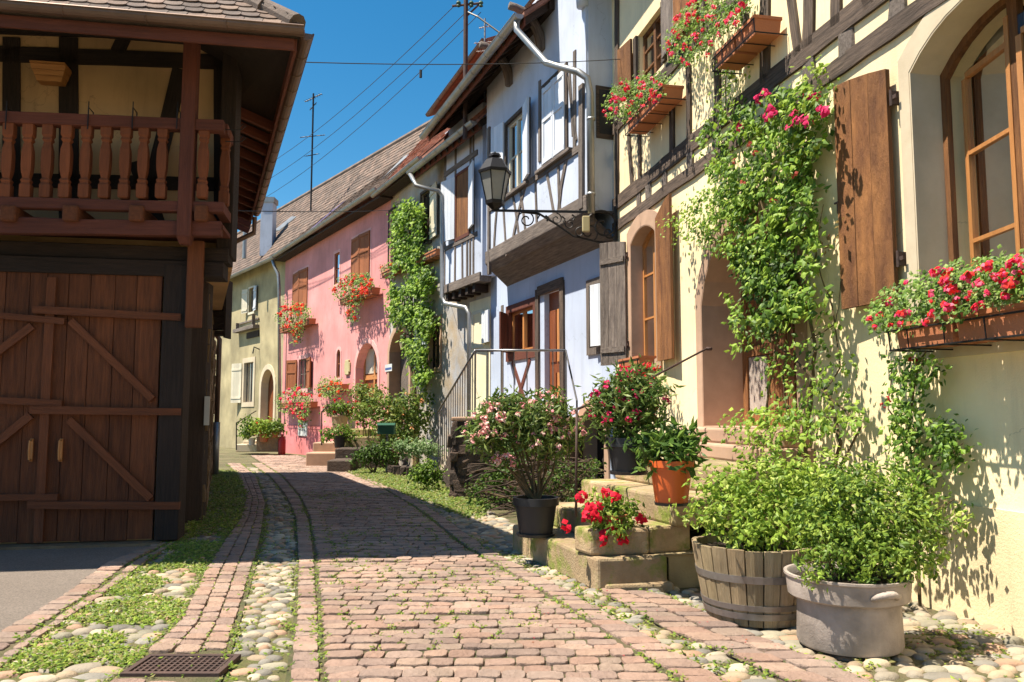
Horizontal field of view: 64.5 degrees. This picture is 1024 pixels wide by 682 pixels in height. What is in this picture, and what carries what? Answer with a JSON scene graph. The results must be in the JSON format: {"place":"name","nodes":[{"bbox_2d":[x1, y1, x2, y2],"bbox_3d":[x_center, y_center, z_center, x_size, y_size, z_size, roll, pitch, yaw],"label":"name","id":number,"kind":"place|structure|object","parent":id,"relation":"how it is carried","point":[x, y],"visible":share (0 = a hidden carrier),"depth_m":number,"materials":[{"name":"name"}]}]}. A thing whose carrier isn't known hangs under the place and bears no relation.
{"place":"outdoors","nodes":[
{"label":"outdoors","id":0,"kind":"place"},
{"bbox_2d":[0,546,148,631],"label":"asphalt yard","id":1,"kind":"structure","parent":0,"point":[32,581],"depth_m":6.68,"materials":[{"name":"grey asphalt"}]},
{"bbox_2d":[0,541,170,667],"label":"sand joint bed","id":2,"kind":"object","parent":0,"point":[47,623],"visible":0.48,"depth_m":5.27,"materials":[{"name":"beige sand"}]},
{"bbox_2d":[0,532,221,681],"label":"mossy bed","id":3,"kind":"object","parent":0,"point":[17,679],"visible":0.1,"depth_m":4.82,"materials":[{"name":"green plant"}]},
{"bbox_2d":[237,0,528,231],"label":"sky","id":4,"kind":"structure","parent":0,"point":[344,31],"materials":[{"name":"blue"}]},
{"bbox_2d":[219,448,581,505],"bbox_3d":[-6.461,3.804,25.737,18.921,0.299,28.050,0,-5,0],"label":"street bed","id":5,"kind":"object","parent":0,"point":[229,455],"visible":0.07,"depth_m":29.43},
{"bbox_2d":[236,436,285,451],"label":"ochre house steps","id":6,"kind":"structure","parent":5,"relation":"on","point":[270,444],"depth_m":30.79,"materials":[{"name":"stone"}]},
{"bbox_2d":[236,411,255,449],"bbox_3d":[-10.250,3.413,31.311,0.071,1.470,3.037,0,-5,-4],"label":"doorstep rail","id":7,"kind":"object","parent":6,"relation":"on","point":[236,428],"visible":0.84,"depth_m":29.83,"materials":[{"name":"black metal"}]},
{"bbox_2d":[237,414,261,444],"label":"potted plant","id":8,"kind":"object","parent":6,"relation":"on","point":[244,433],"visible":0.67,"depth_m":30.88,"materials":[{"name":"green plant"}]},
{"bbox_2d":[245,416,279,441],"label":"potted plant","id":9,"kind":"object","parent":6,"relation":"on","point":[259,428],"visible":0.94,"depth_m":30.64,"materials":[{"name":"green plant"}]},
{"bbox_2d":[264,418,287,437],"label":"potted plant","id":10,"kind":"object","parent":6,"relation":"on","point":[278,425],"visible":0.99,"depth_m":30.71,"materials":[{"name":"green plant"}]},
{"bbox_2d":[278,434,285,454],"bbox_3d":[-8.731,3.919,30.772,0.280,0.780,0.273,0,-5,0],"label":"red gas bottle","id":11,"kind":"object","parent":5,"relation":"on","point":[282,445],"visible":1,"depth_m":30.66,"materials":[{"name":"metal"}]},
{"bbox_2d":[306,428,391,471],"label":"pink house steps","id":12,"kind":"structure","parent":5,"relation":"on","point":[330,456],"depth_m":22.05,"materials":[{"name":"red stone"}]},
{"bbox_2d":[321,394,342,444],"bbox_3d":[-5.243,2.244,23.687,0.055,1.494,2.425,0,-5,2],"label":"step handrail","id":13,"kind":"object","parent":12,"relation":"attached to","point":[321,415],"visible":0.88,"depth_m":22.50,"materials":[{"name":"black metal"}]},
{"bbox_2d":[318,395,351,428],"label":"potted plant","id":14,"kind":"object","parent":12,"relation":"on","point":[341,418],"visible":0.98,"depth_m":23.08,"materials":[{"name":"green plant"}]},
{"bbox_2d":[319,422,362,447],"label":"potted plant","id":15,"kind":"object","parent":12,"relation":"on","point":[340,437],"visible":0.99,"depth_m":21.76,"materials":[{"name":"green plant"}]},
{"bbox_2d":[344,400,356,428],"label":"potted plant","id":16,"kind":"object","parent":12,"relation":"on","point":[353,423],"visible":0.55,"depth_m":23.40,"materials":[{"name":"green plant"}]},
{"bbox_2d":[345,380,389,435],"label":"leafy shrub","id":17,"kind":"object","parent":5,"relation":"on","point":[356,418],"visible":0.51,"depth_m":22.32,"materials":[{"name":"green plant"}]},
{"bbox_2d":[346,437,405,472],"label":"shrub","id":18,"kind":"object","parent":5,"relation":"on","point":[384,452],"visible":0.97,"depth_m":18.75,"materials":[{"name":"green plant"}]},
{"bbox_2d":[353,385,435,465],"bbox_3d":[-2.915,2.179,20.394,2.258,2.149,1.558,0,-5,0],"label":"rose bush","id":19,"kind":"object","parent":5,"relation":"on","point":[398,416],"visible":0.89,"depth_m":20.32,"materials":[{"name":"green plant"}]},
{"bbox_2d":[388,465,443,477],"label":"border stones","id":20,"kind":"object","parent":5,"relation":"on","point":[397,470],"visible":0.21,"depth_m":18.09,"materials":[{"name":"grey stone"}]},
{"bbox_2d":[391,435,447,461],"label":"ground cover","id":21,"kind":"object","parent":5,"relation":"on","point":[421,448],"visible":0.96,"depth_m":19.55,"materials":[{"name":"green plant"}]},
{"bbox_2d":[404,458,448,489],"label":"verge bush","id":22,"kind":"object","parent":5,"relation":"on","point":[428,476],"visible":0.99,"depth_m":13.99,"materials":[{"name":"green plant"}]},
{"bbox_2d":[0,467,1010,676],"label":"grass","id":23,"kind":"structure","parent":5,"relation":"on","point":[438,497],"depth_m":5.95,"materials":[{"name":"green plant"}]},
{"bbox_2d":[377,423,395,472],"bbox_3d":[-2.944,2.514,19.001,0.418,1.180,0.340,0,-5,0],"label":"green mailbox","id":24,"kind":"object","parent":23,"relation":"on","point":[386,428],"visible":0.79,"depth_m":18.90,"materials":[{"name":"metal"}]},
{"bbox_2d":[442,417,582,500],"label":"stair terrace","id":25,"kind":"structure","parent":5,"relation":"on","point":[459,458],"depth_m":12.55,"materials":[{"name":"grey stone"}]},
{"bbox_2d":[438,349,577,467],"bbox_3d":[-0.364,1.192,13.210,1.060,2.043,3.921,5,-7,-44],"label":"terrace railing","id":26,"kind":"object","parent":25,"relation":"on","point":[501,351],"visible":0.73,"depth_m":12.87,"materials":[{"name":"black metal"}]},
{"bbox_2d":[0,467,1023,681],"bbox_3d":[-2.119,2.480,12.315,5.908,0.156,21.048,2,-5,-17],"label":"river cobbles","id":27,"kind":"object","parent":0,"point":[956,668],"visible":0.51,"depth_m":4.89,"materials":[{"name":"beige stone"}]},
{"bbox_2d":[120,654,240,676],"bbox_3d":[-1.707,1.695,4.202,0.497,0.050,0.328,0,-5,0],"label":"drain grate","id":28,"kind":"object","parent":27,"relation":"on","point":[203,665],"visible":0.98,"depth_m":4.18,"materials":[{"name":"metal"}]},
{"bbox_2d":[109,466,266,681],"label":"sand joint bed","id":29,"kind":"object","parent":27,"relation":"on","point":[202,651],"visible":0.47,"depth_m":4.84,"materials":[{"name":"beige sand"}]},
{"bbox_2d":[222,470,295,681],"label":"mossy bed","id":30,"kind":"object","parent":27,"relation":"on","point":[245,662],"visible":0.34,"depth_m":4.59,"materials":[{"name":"green plant"}]},
{"bbox_2d":[253,465,319,681],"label":"sand joint bed","id":31,"kind":"object","parent":27,"relation":"on","point":[290,661],"visible":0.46,"depth_m":5.25,"materials":[{"name":"beige sand"}]},
{"bbox_2d":[0,455,876,681],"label":"paving setts","id":32,"kind":"structure","parent":27,"relation":"on","point":[302,479],"depth_m":5.29,"materials":[{"name":"stone"}]},
{"bbox_2d":[12,463,1020,681],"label":"joint weeds","id":33,"kind":"object","parent":32,"relation":"on","point":[239,647],"visible":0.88,"depth_m":5.55,"materials":[{"name":"green plant"}]},
{"bbox_2d":[251,456,702,681],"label":"sand joint bed","id":34,"kind":"object","parent":27,"relation":"on","point":[321,659],"visible":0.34,"depth_m":4.98,"materials":[{"name":"beige sand"}]},
{"bbox_2d":[466,434,535,509],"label":"verge bush","id":35,"kind":"object","parent":27,"relation":"on","point":[499,476],"visible":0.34,"depth_m":11.51,"materials":[{"name":"green plant"}]},
{"bbox_2d":[463,453,605,516],"bbox_3d":[0.437,1.903,10.915,2.178,0.780,1.435,0,-5,0],"label":"brushwood heap","id":36,"kind":"object","parent":27,"relation":"on","point":[511,505],"visible":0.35,"depth_m":10.75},
{"bbox_2d":[464,454,607,503],"bbox_3d":[0.339,1.867,10.401,1.954,0.792,0.943,0,-5,0],"label":"verge bush","id":37,"kind":"object","parent":27,"relation":"on","point":[554,476],"visible":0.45,"depth_m":10.48,"materials":[{"name":"green plant"}]},
{"bbox_2d":[513,427,814,591],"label":"stone steps","id":38,"kind":"structure","parent":27,"relation":"on","point":[578,553],"depth_m":6.37,"materials":[{"name":"stone"}]},
{"bbox_2d":[455,384,592,537],"bbox_3d":[0.098,1.049,7.223,1.250,1.342,0.825,0,-5,0],"label":"potted oleander","id":39,"kind":"object","parent":38,"relation":"on","point":[534,425],"visible":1,"depth_m":7.12,"materials":[{"name":"green plant"}]},
{"bbox_2d":[560,486,650,546],"bbox_3d":[0.722,1.344,6.283,0.715,0.452,0.494,0,-5,0],"label":"red flower planter","id":40,"kind":"object","parent":38,"relation":"on","point":[614,518],"visible":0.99,"depth_m":6.16,"materials":[{"name":"plant"}]},
{"bbox_2d":[574,354,683,474],"bbox_3d":[0.864,0.531,6.064,0.804,0.915,0.654,0,-5,0],"label":"potted oleander","id":41,"kind":"object","parent":38,"relation":"on","point":[625,400],"visible":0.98,"depth_m":5.95,"materials":[{"name":"green plant"}]},
{"bbox_2d":[574,347,711,516],"bbox_3d":[1.360,0.777,7.989,0.113,1.613,2.740,-4,-7,38],"label":"iron handrail","id":42,"kind":"object","parent":38,"relation":"on","point":[589,404],"visible":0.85,"depth_m":6.90,"materials":[{"name":"black metal"}]},
{"bbox_2d":[623,414,711,506],"bbox_3d":[1.115,0.839,5.750,0.658,0.647,0.505,0,-5,0],"label":"potted rhododendron","id":43,"kind":"object","parent":38,"relation":"on","point":[670,473],"visible":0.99,"depth_m":5.68,"materials":[{"name":"green plant"}]},
{"bbox_2d":[656,55,869,556],"bbox_3d":[2.187,-0.593,7.734,0.753,5.216,4.349,1,-5,-11],"label":"climbing rose","id":44,"kind":"object","parent":27,"relation":"on","point":[765,280],"visible":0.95,"depth_m":7.07,"materials":[{"name":"green plant"}]},
{"bbox_2d":[664,438,870,627],"bbox_3d":[1.740,1.216,5.352,1.431,1.142,0.886,2,-6,-21],"label":"barrel planter","id":45,"kind":"object","parent":27,"relation":"on","point":[741,576],"visible":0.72,"depth_m":5.12,"materials":[{"name":"wood"}]},
{"bbox_2d":[783,454,976,658],"bbox_3d":[2.100,1.198,4.588,1.081,1.101,0.771,-1,-5,10],"label":"grey tub","id":46,"kind":"object","parent":27,"relation":"on","point":[853,600],"visible":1,"depth_m":4.45,"materials":[{"name":"plastic"}]},
{"bbox_2d":[867,350,981,605],"bbox_3d":[2.740,0.914,5.403,0.482,1.793,1.022,1,-5,-9],"label":"climbing shoot","id":47,"kind":"object","parent":27,"relation":"on","point":[942,445],"visible":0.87,"depth_m":5.38,"materials":[{"name":"green plant"}]},
{"bbox_2d":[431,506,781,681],"bbox_3d":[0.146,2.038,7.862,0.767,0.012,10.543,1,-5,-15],"label":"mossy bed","id":48,"kind":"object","parent":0,"point":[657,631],"visible":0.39,"depth_m":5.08,"materials":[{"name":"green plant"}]},
{"bbox_2d":[607,595,829,681],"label":"sand joint bed","id":49,"kind":"object","parent":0,"point":[784,661],"visible":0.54,"depth_m":4.52,"materials":[{"name":"beige sand"}]},
{"bbox_3d":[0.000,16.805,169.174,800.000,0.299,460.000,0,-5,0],"label":"ground","id":50,"kind":"structure","parent":0,"visible":0},
{"bbox_2d":[0,0,313,549],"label":"barn house","id":51,"kind":"structure","parent":50,"relation":"on","point":[139,152],"depth_m":8.26,"materials":[{"name":"brown wood"}]},
{"bbox_2d":[29,60,71,86],"bbox_3d":[-4.915,-2.846,8.632,0.350,0.182,0.214,1,-5,-11],"label":"wall basket","id":52,"kind":"object","parent":51,"relation":"attached to","point":[49,73],"depth_m":8.58,"materials":[{"name":"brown wood"}]},
{"bbox_2d":[238,208,415,211],"bbox_3d":[-2.869,-2.558,15.671,0.011,3.336,12.781,0,-5,4],"label":"overhead wire","id":53,"kind":"object","parent":51,"relation":"attached to","point":[316,211],"visible":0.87,"depth_m":12.49,"materials":[{"name":"black metal"}]},
{"bbox_2d":[213,119,430,447],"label":"ochre house","id":54,"kind":"structure","parent":50,"relation":"on","point":[249,370],"depth_m":36.48,"materials":[{"name":"paint"}]},
{"bbox_2d":[246,362,252,401],"bbox_3d":[-12.143,1.927,37.759,0.057,1.869,1.360,4,-6,-36],"label":"window","id":55,"kind":"structure","parent":54,"relation":"in","point":[249,380],"depth_m":37.97,"materials":[{"name":"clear glass"}]},
{"bbox_2d":[251,288,253,311],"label":"window","id":56,"kind":"structure","parent":54,"relation":"in","point":[253,288],"depth_m":38.27,"materials":[{"name":"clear glass"}]},
{"bbox_2d":[268,374,273,422],"bbox_3d":[-10.424,2.738,35.681,0.060,2.985,1.647,4,-6,-36],"label":"door","id":57,"kind":"structure","parent":54,"relation":"in","point":[271,387],"depth_m":36.09,"materials":[{"name":"brown wood"}]},
{"bbox_2d":[300,93,323,210],"bbox_3d":[-7.840,-7.473,31.803,0.982,4.812,0.807,0,-5,0],"label":"roof aerial","id":58,"kind":"object","parent":54,"relation":"attached to","point":[312,108],"visible":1,"depth_m":31.79,"materials":[{"name":"black metal"}]},
{"bbox_2d":[269,153,409,454],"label":"pink house","id":59,"kind":"structure","parent":50,"relation":"on","point":[328,254],"depth_m":28.73,"materials":[{"name":"paint"}]},
{"bbox_2d":[274,300,317,345],"bbox_3d":[-8.791,-0.711,32.200,0.706,1.986,6.069,3,-6,-30],"label":"flower box","id":60,"kind":"object","parent":59,"relation":"attached to","point":[299,325],"visible":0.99,"depth_m":31.26,"materials":[{"name":"ceramic"}]},
{"bbox_2d":[274,384,317,429],"bbox_3d":[-8.406,2.538,31.297,0.814,1.742,6.007,3,-6,-30],"label":"flower box","id":61,"kind":"object","parent":59,"relation":"attached to","point":[295,406],"visible":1,"depth_m":30.44,"materials":[{"name":"ceramic"}]},
{"bbox_2d":[298,422,307,436],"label":"meter box","id":62,"kind":"object","parent":59,"relation":"attached to","point":[302,432],"visible":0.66,"depth_m":31.02,"materials":[{"name":"white metal"}]},
{"bbox_2d":[300,359,305,388],"bbox_3d":[-8.084,1.285,31.687,0.057,1.170,1.136,3,-6,-31],"label":"window","id":63,"kind":"structure","parent":59,"relation":"in","point":[303,362],"depth_m":31.92,"materials":[{"name":"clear glass"}]},
{"bbox_2d":[314,375,348,399],"bbox_3d":[-6.273,1.585,27.785,0.708,0.859,4.035,3,-6,-30],"label":"flower box","id":64,"kind":"object","parent":59,"relation":"attached to","point":[336,387],"visible":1,"depth_m":27.46,"materials":[{"name":"ceramic"}]},
{"bbox_2d":[335,252,339,283],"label":"window","id":65,"kind":"structure","parent":59,"relation":"in","point":[338,254],"depth_m":28.85,"materials":[{"name":"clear glass"}]},
{"bbox_2d":[337,350,339,377],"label":"window","id":66,"kind":"structure","parent":59,"relation":"in","point":[338,370],"depth_m":28.21,"materials":[{"name":"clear glass"}]},
{"bbox_2d":[344,360,350,374],"bbox_3d":[-5.529,0.885,27.211,0.060,0.508,0.526,3,-6,-31],"label":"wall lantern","id":67,"kind":"object","parent":59,"relation":"attached to","point":[347,366],"depth_m":27.10,"materials":[{"name":"plastic"}]},
{"bbox_2d":[329,272,380,327],"bbox_3d":[-5.215,-1.406,26.239,0.776,1.927,4.662,3,-6,-30],"label":"flower box","id":68,"kind":"object","parent":59,"relation":"attached to","point":[353,298],"visible":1,"depth_m":25.78,"materials":[{"name":"ceramic"}]},
{"bbox_2d":[363,346,377,394],"bbox_3d":[-4.350,1.093,25.878,0.105,2.060,1.950,3,-6,-31],"label":"door","id":69,"kind":"structure","parent":59,"relation":"in","point":[370,365],"depth_m":26.20,"materials":[{"name":"brown wood"}]},
{"bbox_2d":[370,97,495,469],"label":"creeper house","id":70,"kind":"structure","parent":50,"relation":"on","point":[440,179],"depth_m":19.25,"materials":[{"name":"white paint"}]},
{"bbox_2d":[385,364,391,371],"bbox_3d":[-3.666,0.795,24.057,0.020,0.211,0.657,3,-6,-26],"label":"house number plate","id":71,"kind":"object","parent":70,"relation":"attached to","point":[388,367],"visible":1,"depth_m":24.04,"materials":[{"name":"white metal"}]},
{"bbox_2d":[380,262,403,279],"bbox_3d":[-3.630,-2.133,23.888,0.392,0.524,1.947,3,-6,-26],"label":"flower box","id":72,"kind":"object","parent":70,"relation":"attached to","point":[388,270],"visible":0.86,"depth_m":23.71,"materials":[{"name":"ceramic"}]},
{"bbox_2d":[399,334,408,349],"bbox_3d":[-2.962,0.014,22.458,0.321,0.452,0.240,3,-6,-26],"label":"wall lantern","id":73,"kind":"object","parent":70,"relation":"attached to","point":[401,343],"depth_m":22.38,"materials":[{"name":"black metal"}]},
{"bbox_2d":[399,335,408,433],"bbox_3d":[-2.921,1.537,23.392,0.070,3.757,1.748,3,-6,-26],"label":"door","id":74,"kind":"structure","parent":70,"relation":"in","point":[403,371],"depth_m":23.92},
{"bbox_2d":[382,196,441,466],"bbox_3d":[-2.744,-0.363,21.855,0.862,7.671,4.587,3,-6,-27],"label":"wall creeper","id":75,"kind":"object","parent":70,"relation":"attached to","point":[419,320],"depth_m":21.51,"materials":[{"name":"green plant"}]},
{"bbox_2d":[423,191,429,243],"bbox_3d":[-2.238,-3.321,21.824,0.057,1.408,0.756,3,-6,-26],"label":"window","id":76,"kind":"structure","parent":70,"relation":"in","point":[426,197],"depth_m":21.95,"materials":[{"name":"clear glass"}]},
{"bbox_2d":[414,247,439,264],"bbox_3d":[-2.157,-2.291,20.984,0.410,0.476,1.695,2,-6,-25],"label":"flower box","id":77,"kind":"object","parent":70,"relation":"attached to","point":[432,255],"visible":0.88,"depth_m":20.69,"materials":[{"name":"ceramic"}]},
{"bbox_2d":[433,321,438,367],"bbox_3d":[-1.892,0.090,20.866,0.057,1.234,0.726,3,-6,-26],"label":"window","id":78,"kind":"structure","parent":70,"relation":"in","point":[435,343],"depth_m":21.02,"materials":[{"name":"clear glass"}]},
{"bbox_2d":[419,0,616,478],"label":"jettied house","id":79,"kind":"structure","parent":50,"relation":"on","point":[550,138],"depth_m":14.12,"materials":[{"name":"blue paint"}]},
{"bbox_2d":[452,0,498,139],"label":"wire pole","id":80,"kind":"object","parent":79,"relation":"attached to","point":[466,4],"visible":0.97,"depth_m":17.61,"materials":[{"name":"metal"}]},
{"bbox_2d":[277,4,455,158],"bbox_3d":[-6.583,-7.019,26.240,0.014,1.049,20.157,3,-6,-32],"label":"overhead wire","id":81,"kind":"object","parent":80,"relation":"attached to","point":[376,79],"visible":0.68,"depth_m":21.36,"materials":[{"name":"black metal"}]},
{"bbox_2d":[271,7,470,177],"bbox_3d":[-6.361,-6.580,26.201,0.014,0.736,20.220,3,-6,-33],"label":"overhead wire","id":82,"kind":"object","parent":80,"relation":"attached to","point":[381,92],"visible":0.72,"depth_m":21.57,"materials":[{"name":"black metal"}]},
{"bbox_2d":[265,12,480,197],"bbox_3d":[-6.137,-6.152,26.162,0.014,0.552,20.205,3,-6,-33],"label":"overhead wire","id":83,"kind":"object","parent":80,"relation":"attached to","point":[381,107],"visible":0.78,"depth_m":21.85,"materials":[{"name":"black metal"}]},
{"bbox_2d":[474,18,491,101],"bbox_3d":[-0.611,-6.160,18.129,0.481,2.194,0.704,0,-5,0],"label":"roof aerial","id":84,"kind":"object","parent":79,"relation":"attached to","point":[485,26],"visible":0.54,"depth_m":18.18,"materials":[{"name":"metal"}]},
{"bbox_2d":[509,115,521,191],"bbox_3d":[0.126,-3.568,15.443,0.057,1.377,0.930,2,-6,-21],"label":"window","id":85,"kind":"structure","parent":79,"relation":"in","point":[515,129],"depth_m":15.59,"materials":[{"name":"grey glass"}]},
{"bbox_2d":[512,307,532,348],"bbox_3d":[0.252,-0.214,16.125,0.057,0.829,1.323,2,-6,-21],"label":"window","id":86,"kind":"structure","parent":79,"relation":"in","point":[522,321],"depth_m":16.22,"materials":[{"name":"brown wood"}]},
{"bbox_2d":[549,291,559,402],"bbox_3d":[0.841,0.207,14.664,0.080,2.231,0.730,2,-6,-21],"label":"door","id":87,"kind":"structure","parent":79,"relation":"in","point":[553,297],"depth_m":14.77,"materials":[{"name":"brown wood"}]},
{"bbox_2d":[597,425,603,478],"bbox_3d":[1.617,1.934,13.088,0.090,1.708,0.900,2,-6,-21],"label":"cellar door","id":88,"kind":"structure","parent":79,"relation":"in","point":[600,452],"depth_m":13.38,"materials":[{"name":"brown wood"}]},
{"bbox_2d":[596,85,613,139],"bbox_3d":[1.447,-3.559,12.634,0.300,0.838,0.019,2,-6,-21],"label":"end window frame","id":89,"kind":"structure","parent":79,"relation":"in","point":[603,136],"depth_m":12.60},
{"bbox_2d":[599,89,610,134],"bbox_3d":[1.452,-3.566,12.622,0.200,0.708,0.006,2,-6,-21],"label":"end window pane","id":90,"kind":"structure","parent":79,"relation":"in","point":[605,128],"depth_m":12.61,"materials":[{"name":"black glass"}]},
{"bbox_2d":[599,0,1023,638],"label":"half timbered house","id":91,"kind":"structure","parent":50,"relation":"on","point":[919,166],"depth_m":6.24,"materials":[{"name":"yellow paint"}]},
{"bbox_2d":[306,59,619,77],"bbox_3d":[-0.565,-3.588,10.562,5.384,1.506,0.448,4,-6,-37],"label":"overhead wire","id":92,"kind":"object","parent":91,"relation":"attached to","point":[420,73],"visible":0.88,"depth_m":10.26,"materials":[{"name":"black metal"}]},
{"bbox_2d":[478,151,617,242],"bbox_3d":[0.547,-2.165,12.295,2.118,1.453,0.507,0,-5,0],"label":"street lamp","id":93,"kind":"object","parent":91,"relation":"attached to","point":[494,171],"visible":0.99,"depth_m":12.26,"materials":[{"name":"black metal"}]},
{"bbox_2d":[610,355,666,385],"bbox_3d":[1.690,0.475,10.898,0.429,0.566,2.642,1,-5,-8],"label":"flower box","id":94,"kind":"object","parent":91,"relation":"attached to","point":[645,360],"visible":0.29,"depth_m":10.67,"materials":[{"name":"ceramic"}]},
{"bbox_2d":[601,70,686,136],"bbox_3d":[1.632,-3.366,11.165,0.525,1.336,3.280,1,-5,-10],"label":"flower box","id":95,"kind":"object","parent":91,"relation":"attached to","point":[656,107],"visible":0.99,"depth_m":10.47,"materials":[{"name":"ceramic"}]},
{"bbox_2d":[642,229,656,355],"bbox_3d":[1.995,-0.653,11.200,0.057,1.860,0.960,1,-5,-11],"label":"window","id":96,"kind":"structure","parent":91,"relation":"in","point":[648,248],"depth_m":11.47,"materials":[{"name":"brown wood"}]},
{"bbox_2d":[643,15,663,81],"bbox_3d":[1.987,-3.999,11.124,0.057,0.830,0.958,1,-5,-11],"label":"window","id":97,"kind":"structure","parent":91,"relation":"in","point":[652,63],"depth_m":11.29,"materials":[{"name":"brown wood"}]},
{"bbox_2d":[660,0,787,74],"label":"flower box","id":98,"kind":"object","parent":91,"relation":"attached to","point":[749,40],"visible":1,"depth_m":8.13,"materials":[{"name":"ceramic"}]},
{"bbox_2d":[740,230,797,426],"bbox_3d":[2.866,-0.201,8.373,0.110,2.190,2.000,1,-5,-11],"label":"door","id":99,"kind":"structure","parent":91,"relation":"in","point":[753,385],"depth_m":8.89,"materials":[{"name":"brown wood"}]},
{"bbox_2d":[859,244,1023,351],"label":"flower box","id":100,"kind":"object","parent":91,"relation":"attached to","point":[952,324],"visible":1,"depth_m":4.89,"materials":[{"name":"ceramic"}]},
{"bbox_2d":[940,0,1023,308],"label":"window","id":101,"kind":"structure","parent":91,"relation":"in","point":[993,86],"depth_m":5.47,"materials":[{"name":"brown wood"}]}
]}

